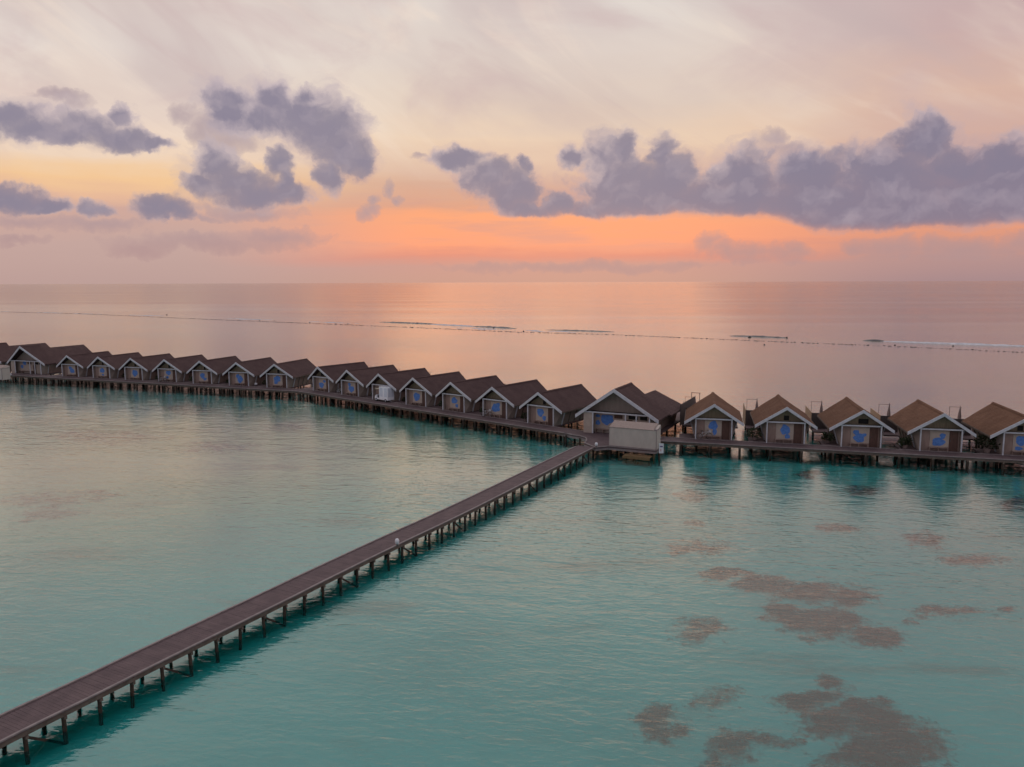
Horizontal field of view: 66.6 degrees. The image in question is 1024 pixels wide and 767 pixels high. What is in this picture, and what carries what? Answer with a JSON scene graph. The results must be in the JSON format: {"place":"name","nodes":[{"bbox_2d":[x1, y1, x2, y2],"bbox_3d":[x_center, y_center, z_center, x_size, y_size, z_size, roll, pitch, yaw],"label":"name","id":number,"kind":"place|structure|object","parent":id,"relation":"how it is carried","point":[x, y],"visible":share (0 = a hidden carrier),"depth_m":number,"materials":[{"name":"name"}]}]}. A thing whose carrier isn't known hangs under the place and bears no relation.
{"place":"outdoors","nodes":[
{"label":"outdoors","id":0,"kind":"place"},
{"bbox_2d":[0,365,10,379],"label":"service shed","id":1,"kind":"structure","parent":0,"point":[4,372],"depth_m":137.47,"materials":[{"name":"white wood"}]},
{"bbox_2d":[0,327,1023,766],"bbox_3d":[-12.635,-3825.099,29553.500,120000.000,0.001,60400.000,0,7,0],"label":"seabed","id":2,"kind":"structure","parent":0,"point":[398,665],"depth_m":42.38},
{"bbox_2d":[3,491,102,521],"bbox_3d":[-38.237,9.900,66.307,12.549,0.097,9.319,6,10,41],"label":"coral patch","id":3,"kind":"object","parent":2,"relation":"on","point":[51,499],"visible":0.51,"depth_m":64.95,"materials":[{"name":"stone"}]},
{"bbox_2d":[11,373,308,396],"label":"boardwalk","id":4,"kind":"structure","parent":2,"relation":"on","point":[220,387],"depth_m":132.03,"materials":[{"name":"brown wood"}]},
{"bbox_2d":[302,362,367,401],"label":"overwater villa","id":5,"kind":"object","parent":2,"relation":"on","point":[325,378],"visible":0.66,"depth_m":121.85,"materials":[{"name":"white paint"}]},
{"bbox_2d":[291,389,584,445],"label":"boardwalk","id":6,"kind":"structure","parent":2,"relation":"on","point":[511,424],"depth_m":100.39,"materials":[{"name":"brown wood"}]},
{"bbox_2d":[375,386,393,401],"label":"utility cart","id":7,"kind":"object","parent":6,"relation":"on","point":[386,394],"visible":1,"depth_m":110.39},
{"bbox_2d":[430,375,504,421],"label":"overwater villa","id":8,"kind":"object","parent":2,"relation":"on","point":[461,396],"visible":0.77,"depth_m":102.68,"materials":[{"name":"white paint"}]},
{"bbox_2d":[460,396,463,411],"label":"door","id":9,"kind":"structure","parent":8,"relation":"in","point":[461,397],"depth_m":101.68,"materials":[{"name":"brown wood"}]},
{"bbox_2d":[622,453,652,465],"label":"landing stage","id":10,"kind":"object","parent":2,"relation":"on","point":[637,457],"visible":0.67,"depth_m":78.20,"materials":[{"name":"brown wood"}]},
{"bbox_2d":[658,443,663,463],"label":"notice board","id":11,"kind":"object","parent":2,"relation":"on","point":[661,447],"visible":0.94,"depth_m":77.76,"materials":[{"name":"white wood"}]},
{"bbox_2d":[634,702,688,743],"bbox_3d":[6.209,14.128,32.565,2.880,0.124,3.680,0,7,0],"label":"coral patch","id":12,"kind":"object","parent":2,"relation":"on","point":[656,713],"visible":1,"depth_m":32.29,"materials":[{"name":"brown stone"}]},
{"bbox_2d":[673,490,704,501],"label":"coral patch","id":13,"kind":"object","parent":2,"relation":"on","point":[691,495],"visible":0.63,"depth_m":66.84,"materials":[{"name":"brown stone"}]},
{"bbox_2d":[684,519,701,524],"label":"coral patch","id":14,"kind":"object","parent":2,"relation":"on","point":[688,522],"visible":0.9,"depth_m":59.31,"materials":[{"name":"stone"}]},
{"bbox_2d":[682,475,708,483],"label":"coral patch","id":15,"kind":"object","parent":2,"relation":"on","point":[689,479],"visible":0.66,"depth_m":72.09,"materials":[{"name":"brown stone"}]},
{"bbox_2d":[669,537,725,555],"bbox_3d":[13.030,11.296,54.132,5.600,0.133,4.800,0,7,0],"label":"coral patch","id":16,"kind":"object","parent":2,"relation":"on","point":[684,548],"visible":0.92,"depth_m":53.72,"materials":[{"name":"stone"}]},
{"bbox_2d":[676,616,731,642],"bbox_3d":[9.891,12.988,41.203,4.320,0.132,4.320,0,7,0],"label":"coral patch","id":17,"kind":"object","parent":2,"relation":"on","point":[709,627],"visible":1,"depth_m":41.33,"materials":[{"name":"stone"}]},
{"bbox_2d":[688,685,736,706],"bbox_3d":[8.996,13.880,34.408,3.200,0.123,2.880,0,7,0],"label":"coral patch","id":18,"kind":"object","parent":2,"relation":"on","point":[717,699],"visible":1,"depth_m":34.25,"materials":[{"name":"brown stone"}]},
{"bbox_2d":[700,727,806,766],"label":"coral patch","id":19,"kind":"object","parent":2,"relation":"on","point":[730,739],"visible":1,"depth_m":31.01,"materials":[{"name":"brown stone"}]},
{"bbox_2d":[699,566,880,606],"bbox_3d":[16.337,12.184,46.954,11.040,0.201,6.560,0,7,0],"label":"coral patch","id":20,"kind":"object","parent":2,"relation":"on","point":[822,590],"visible":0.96,"depth_m":46.62,"materials":[{"name":"stone"}]},
{"bbox_2d":[794,470,825,478],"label":"coral patch","id":21,"kind":"object","parent":2,"relation":"on","point":[808,474],"visible":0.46,"depth_m":74.12,"materials":[{"name":"brown stone"}]},
{"bbox_2d":[759,603,903,647],"bbox_3d":[17.012,12.837,41.915,7.520,0.202,6.400,0,7,0],"label":"coral patch","id":22,"kind":"object","parent":2,"relation":"on","point":[806,619],"visible":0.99,"depth_m":41.72,"materials":[{"name":"stone"}]},
{"bbox_2d":[816,523,856,530],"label":"coral patch","id":23,"kind":"object","parent":2,"relation":"on","point":[845,527],"visible":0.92,"depth_m":58.03,"materials":[{"name":"stone"}]},
{"bbox_2d":[818,674,855,688],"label":"coral patch","id":24,"kind":"object","parent":2,"relation":"on","point":[827,682],"visible":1,"depth_m":35.75,"materials":[{"name":"brown stone"}]},
{"bbox_2d":[661,437,1023,474],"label":"boardwalk","id":25,"kind":"structure","parent":2,"relation":"on","point":[864,452],"depth_m":78.24,"materials":[{"name":"brown wood"}]},
{"bbox_2d":[846,486,875,494],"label":"coral patch","id":26,"kind":"object","parent":2,"relation":"on","point":[865,490],"visible":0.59,"depth_m":68.24,"materials":[{"name":"brown stone"}]},
{"bbox_2d":[774,690,951,766],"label":"coral patch","id":27,"kind":"object","parent":2,"relation":"on","point":[887,743],"visible":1,"depth_m":31.78,"materials":[{"name":"brown stone"}]},
{"bbox_2d":[905,529,942,548],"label":"coral patch","id":28,"kind":"object","parent":2,"relation":"on","point":[930,539],"visible":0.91,"depth_m":55.41,"materials":[{"name":"stone"}]},
{"bbox_2d":[917,605,1012,618],"bbox_3d":[25.073,12.700,43.047,6.880,0.128,2.880,0,7,0],"label":"coral patch","id":29,"kind":"object","parent":2,"relation":"on","point":[938,608],"visible":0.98,"depth_m":43.50,"materials":[{"name":"stone"}]},
{"bbox_2d":[939,555,1008,569],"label":"coral patch","id":30,"kind":"object","parent":2,"relation":"on","point":[970,559],"visible":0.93,"depth_m":51.32,"materials":[{"name":"stone"}]},
{"bbox_2d":[997,498,1023,509],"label":"coral patch","id":31,"kind":"object","parent":2,"relation":"on","point":[1006,506],"visible":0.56,"depth_m":64.13,"materials":[{"name":"stone"}]},
{"bbox_2d":[0,281,1023,678],"bbox_3d":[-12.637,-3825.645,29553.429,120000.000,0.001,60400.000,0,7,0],"label":"water","id":32,"kind":"structure","parent":0,"point":[844,321],"depth_m":168.73,"materials":[{"name":"teal liquid"}]},
{"bbox_2d":[0,342,48,371],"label":"gabled pavilion","id":33,"kind":"structure","parent":32,"relation":"in","point":[7,351],"depth_m":153.19,"materials":[{"name":"white paint"}]},
{"bbox_2d":[7,344,91,377],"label":"gabled pavilion","id":34,"kind":"structure","parent":32,"relation":"in","point":[34,359],"depth_m":147.69,"materials":[{"name":"white paint"}]},
{"bbox_2d":[55,351,111,381],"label":"overwater villa","id":35,"kind":"object","parent":32,"relation":"in","point":[75,365],"visible":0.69,"depth_m":142.26,"materials":[{"name":"white paint"}]},
{"bbox_2d":[85,352,141,384],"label":"overwater villa","id":36,"kind":"object","parent":32,"relation":"in","point":[108,366],"visible":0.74,"depth_m":139.60,"materials":[{"name":"white paint"}]},
{"bbox_2d":[114,353,173,384],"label":"overwater villa","id":37,"kind":"object","parent":32,"relation":"in","point":[139,368],"visible":0.69,"depth_m":136.93,"materials":[{"name":"white paint"}]},
{"bbox_2d":[139,368,141,379],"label":"door","id":38,"kind":"structure","parent":37,"relation":"in","point":[140,372],"depth_m":136.35,"materials":[{"name":"brown wood"}]},
{"bbox_2d":[147,354,206,389],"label":"overwater villa","id":39,"kind":"object","parent":32,"relation":"in","point":[174,369],"visible":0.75,"depth_m":134.28,"materials":[{"name":"white paint"}]},
{"bbox_2d":[173,370,175,381],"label":"door","id":40,"kind":"structure","parent":39,"relation":"in","point":[174,375],"depth_m":133.67,"materials":[{"name":"brown wood"}]},
{"bbox_2d":[184,356,240,392],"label":"overwater villa","id":41,"kind":"object","parent":32,"relation":"in","point":[210,371],"visible":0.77,"depth_m":131.60,"materials":[{"name":"white paint"}]},
{"bbox_2d":[208,372,210,383],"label":"door","id":42,"kind":"structure","parent":41,"relation":"in","point":[209,373],"depth_m":131.00,"materials":[{"name":"brown wood"}]},
{"bbox_2d":[219,357,275,391],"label":"overwater villa","id":43,"kind":"object","parent":32,"relation":"in","point":[246,373],"visible":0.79,"depth_m":128.96,"materials":[{"name":"white paint"}]},
{"bbox_2d":[244,373,247,385],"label":"door","id":44,"kind":"structure","parent":43,"relation":"in","point":[245,374],"depth_m":128.28,"materials":[{"name":"brown wood"}]},
{"bbox_2d":[0,311,566,331],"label":"surf foam","id":45,"kind":"object","parent":32,"relation":"on","point":[338,322],"visible":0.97,"depth_m":300.90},
{"bbox_2d":[256,358,315,393],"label":"overwater villa","id":46,"kind":"object","parent":32,"relation":"in","point":[293,374],"visible":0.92,"depth_m":126.48,"materials":[{"name":"white paint"}]},
{"bbox_2d":[282,375,285,387],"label":"door","id":47,"kind":"structure","parent":46,"relation":"in","point":[284,376],"depth_m":125.61,"materials":[{"name":"brown wood"}]},
{"bbox_2d":[0,445,594,764],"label":"wooden jetty","id":48,"kind":"object","parent":32,"relation":"in","point":[25,719],"visible":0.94,"depth_m":39.35,"materials":[{"name":"brown wood"}]},
{"bbox_2d":[331,365,399,396],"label":"overwater villa","id":49,"kind":"object","parent":32,"relation":"in","point":[354,382],"visible":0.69,"depth_m":117.04,"materials":[{"name":"white paint"}]},
{"bbox_2d":[363,368,430,410],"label":"overwater villa","id":50,"kind":"object","parent":32,"relation":"in","point":[396,381],"visible":0.55,"depth_m":112.54,"materials":[{"name":"white paint"}]},
{"bbox_2d":[386,322,431,323],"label":"breaking wave","id":51,"kind":"object","parent":32,"relation":"on","point":[409,322],"visible":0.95,"depth_m":340.55,"materials":[{"name":"liquid"}]},
{"bbox_2d":[394,371,465,416],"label":"overwater villa","id":52,"kind":"object","parent":32,"relation":"in","point":[423,391],"visible":0.68,"depth_m":107.43,"materials":[{"name":"white paint"}]},
{"bbox_2d":[422,391,424,405],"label":"door","id":53,"kind":"structure","parent":52,"relation":"in","point":[423,392],"depth_m":106.53,"materials":[{"name":"brown wood"}]},
{"bbox_2d":[431,324,472,326],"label":"breaking wave","id":54,"kind":"object","parent":32,"relation":"on","point":[451,325],"visible":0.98,"depth_m":322.96,"materials":[{"name":"liquid"}]},
{"bbox_2d":[473,326,513,328],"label":"breaking wave","id":55,"kind":"object","parent":32,"relation":"on","point":[492,326],"visible":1,"depth_m":307.76,"materials":[{"name":"liquid"}]},
{"bbox_2d":[468,379,546,418],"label":"overwater villa","id":56,"kind":"object","parent":32,"relation":"in","point":[506,401],"visible":0.74,"depth_m":97.84,"materials":[{"name":"white paint"}]},
{"bbox_2d":[502,402,505,418],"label":"door","id":57,"kind":"structure","parent":56,"relation":"in","point":[503,403],"depth_m":96.83,"materials":[{"name":"brown wood"}]},
{"bbox_2d":[24,312,1005,351],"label":"reef rubble","id":58,"kind":"object","parent":32,"relation":"in","point":[510,331],"visible":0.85,"depth_m":281.63,"materials":[{"name":"stone"}]},
{"bbox_2d":[509,384,596,436],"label":"overwater villa","id":59,"kind":"object","parent":32,"relation":"in","point":[559,407],"visible":0.83,"depth_m":93.27,"materials":[{"name":"white paint"}]},
{"bbox_2d":[548,408,552,425],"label":"door","id":60,"kind":"structure","parent":59,"relation":"in","point":[550,410],"depth_m":91.99,"materials":[{"name":"brown wood"}]},
{"bbox_2d":[563,330,611,331],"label":"breaking wave","id":61,"kind":"object","parent":32,"relation":"on","point":[587,330],"visible":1,"depth_m":283.32,"materials":[{"name":"liquid"}]},
{"bbox_2d":[558,431,660,462],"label":"junction platform","id":62,"kind":"structure","parent":32,"relation":"in","point":[591,440],"depth_m":81.23,"materials":[{"name":"brown wood"}]},
{"bbox_2d":[609,420,660,449],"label":"service shed","id":63,"kind":"structure","parent":62,"relation":"on","point":[641,435],"depth_m":79.22,"materials":[{"name":"white wood"}]},
{"bbox_2d":[575,382,699,434],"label":"gabled pavilion","id":64,"kind":"structure","parent":32,"relation":"in","point":[631,401],"depth_m":87.30,"materials":[{"name":"white paint"}]},
{"bbox_2d":[614,415,622,418],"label":"window","id":65,"kind":"structure","parent":64,"relation":"in","point":[615,416],"depth_m":86.57,"materials":[{"name":"black glass"}]},
{"bbox_2d":[629,416,637,419],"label":"window","id":66,"kind":"structure","parent":64,"relation":"in","point":[630,417],"depth_m":85.85,"materials":[{"name":"black glass"}]},
{"bbox_2d":[679,392,743,452],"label":"overwater villa","id":67,"kind":"object","parent":32,"relation":"in","point":[717,416],"visible":0.93,"depth_m":83.77,"materials":[{"name":"white paint"}]},
{"bbox_2d":[722,421,729,439],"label":"door","id":68,"kind":"structure","parent":67,"relation":"in","point":[725,424],"depth_m":83.33,"materials":[{"name":"brown wood"}]},
{"bbox_2d":[733,335,785,337],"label":"breaking wave","id":69,"kind":"object","parent":32,"relation":"on","point":[758,336],"visible":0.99,"depth_m":250.96,"materials":[{"name":"liquid"}]},
{"bbox_2d":[743,394,816,455],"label":"overwater villa","id":70,"kind":"object","parent":32,"relation":"in","point":[778,418],"visible":0.94,"depth_m":81.80,"materials":[{"name":"white paint"}]},
{"bbox_2d":[745,427,762,439],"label":"potted plant","id":71,"kind":"object","parent":70,"relation":"on","point":[754,435],"visible":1,"depth_m":83.06,"materials":[{"name":"green plant"}]},
{"bbox_2d":[793,424,801,443],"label":"door","id":72,"kind":"structure","parent":70,"relation":"in","point":[797,427],"depth_m":81.26,"materials":[{"name":"brown wood"}]},
{"bbox_2d":[805,397,894,461],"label":"overwater villa","id":73,"kind":"object","parent":32,"relation":"in","point":[846,421],"visible":0.94,"depth_m":79.78,"materials":[{"name":"white paint"}]},
{"bbox_2d":[821,431,835,442],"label":"potted plant","id":74,"kind":"object","parent":73,"relation":"on","point":[828,439],"visible":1,"depth_m":81.46,"materials":[{"name":"green plant"}]},
{"bbox_2d":[858,419,868,423],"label":"gable window","id":75,"kind":"structure","parent":73,"relation":"in","point":[861,421],"depth_m":79.46,"materials":[{"name":"black glass"}]},
{"bbox_2d":[869,427,877,446],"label":"door","id":76,"kind":"structure","parent":73,"relation":"in","point":[873,439],"depth_m":79.20,"materials":[{"name":"brown wood"}]},
{"bbox_2d":[870,399,975,465],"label":"overwater villa","id":77,"kind":"object","parent":32,"relation":"in","point":[923,425],"visible":0.9,"depth_m":77.78,"materials":[{"name":"white paint"}]},
{"bbox_2d":[896,437,912,447],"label":"potted plant","id":78,"kind":"object","parent":77,"relation":"on","point":[903,443],"visible":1,"depth_m":78.73,"materials":[{"name":"green plant"}]},
{"bbox_2d":[949,431,958,451],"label":"door","id":79,"kind":"structure","parent":77,"relation":"in","point":[953,439],"depth_m":77.14,"materials":[{"name":"brown wood"}]},
{"bbox_2d":[882,341,1023,346],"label":"breaking wave","id":80,"kind":"object","parent":32,"relation":"on","point":[958,343],"visible":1,"depth_m":218.12,"materials":[{"name":"liquid"}]},
{"bbox_2d":[949,402,1023,467],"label":"overwater villa","id":81,"kind":"object","parent":32,"relation":"in","point":[1004,425],"visible":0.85,"depth_m":77.06,"materials":[{"name":"white paint"}]},
{"bbox_2d":[974,434,1000,452],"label":"potted plant","id":82,"kind":"object","parent":81,"relation":"on","point":[987,449],"visible":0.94,"depth_m":76.53,"materials":[{"name":"green plant"}]},
{"bbox_2d":[1017,426,1022,430],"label":"gable window","id":83,"kind":"structure","parent":81,"relation":"in","point":[1019,428],"depth_m":75.47,"materials":[{"name":"black glass"}]},
{"bbox_2d":[0,0,1023,283],"label":"sky","id":84,"kind":"structure","parent":0,"point":[142,141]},
{"bbox_2d":[521,412,526,420],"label":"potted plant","id":85,"kind":"object","parent":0,"point":[524,414],"visible":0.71,"depth_m":94.78,"materials":[{"name":"green plant"}]}
]}

